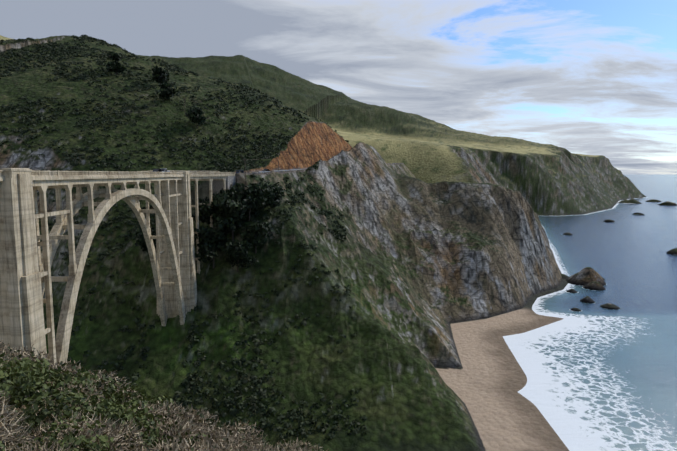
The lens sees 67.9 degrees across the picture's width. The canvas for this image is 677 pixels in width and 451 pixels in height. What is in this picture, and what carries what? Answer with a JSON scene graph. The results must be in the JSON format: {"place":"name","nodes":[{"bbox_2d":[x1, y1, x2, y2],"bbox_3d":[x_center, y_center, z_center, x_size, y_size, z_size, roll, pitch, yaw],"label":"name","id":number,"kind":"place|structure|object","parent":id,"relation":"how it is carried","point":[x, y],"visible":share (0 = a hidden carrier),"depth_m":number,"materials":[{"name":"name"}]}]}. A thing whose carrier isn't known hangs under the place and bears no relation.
{"place":"outdoors","nodes":[
{"label":"outdoors","id":0,"kind":"place"},
{"bbox_2d":[212,176,235,212],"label":"bridge abutment","id":1,"kind":"object","parent":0,"point":[217,185],"visible":0.25,"depth_m":228.60,"materials":[{"name":"grey concrete"}]},
{"bbox_2d":[0,35,676,450],"bbox_3d":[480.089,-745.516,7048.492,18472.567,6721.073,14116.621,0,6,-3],"label":"terrain","id":2,"kind":"structure","parent":0,"point":[442,257],"depth_m":273.46,"materials":[{"name":"green plant"}]},
{"bbox_2d":[0,168,234,371],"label":"arch bridge","id":3,"kind":"structure","parent":2,"relation":"on","point":[27,279],"depth_m":105.45,"materials":[{"name":"beige concrete"}]},
{"bbox_2d":[0,170,234,176],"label":"bridge railings","id":4,"kind":"object","parent":3,"relation":"attached to","point":[79,173],"visible":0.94,"depth_m":125.14,"materials":[{"name":"grey concrete"}]},
{"bbox_2d":[106,51,206,128],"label":"ridge tree","id":5,"kind":"object","parent":2,"relation":"on","point":[166,89],"depth_m":365.76,"materials":[{"name":"green plant"}]},
{"bbox_2d":[0,343,320,450],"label":"bushes","id":6,"kind":"object","parent":2,"relation":"on","point":[23,392],"visible":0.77,"depth_m":8.06,"materials":[{"name":"green plant"}]},
{"bbox_2d":[0,340,327,450],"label":"dry brush","id":7,"kind":"object","parent":2,"relation":"on","point":[195,429],"visible":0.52,"depth_m":9.35,"materials":[{"name":"brown plant"}]},
{"bbox_2d":[45,45,311,303],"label":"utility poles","id":8,"kind":"object","parent":2,"relation":"on","point":[236,169],"visible":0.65,"depth_m":279.71,"materials":[{"name":"brown wood"}]},
{"bbox_2d":[0,34,366,439],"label":"hillside scrub","id":9,"kind":"object","parent":2,"relation":"on","point":[233,411],"visible":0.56,"depth_m":274.82,"materials":[{"name":"green plant"}]},
{"bbox_2d":[134,182,284,271],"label":"trees","id":10,"kind":"object","parent":2,"relation":"on","point":[232,204],"depth_m":212.06,"materials":[{"name":"green plant"}]},
{"bbox_2d":[262,169,305,172],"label":"road guardrail and wires","id":11,"kind":"object","parent":2,"relation":"on","point":[282,170],"visible":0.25,"depth_m":274.87,"materials":[{"name":"metal"}]},
{"bbox_2d":[0,0,676,173],"label":"sky","id":12,"kind":"structure","parent":0,"point":[585,77],"materials":[{"name":"grey"}]},
{"bbox_2d":[503,174,676,450],"bbox_3d":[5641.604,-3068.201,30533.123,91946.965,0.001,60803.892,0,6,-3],"label":"sea water","id":13,"kind":"structure","parent":0,"point":[599,378],"depth_m":268.61,"materials":[{"name":"blue liquid"}]}
]}

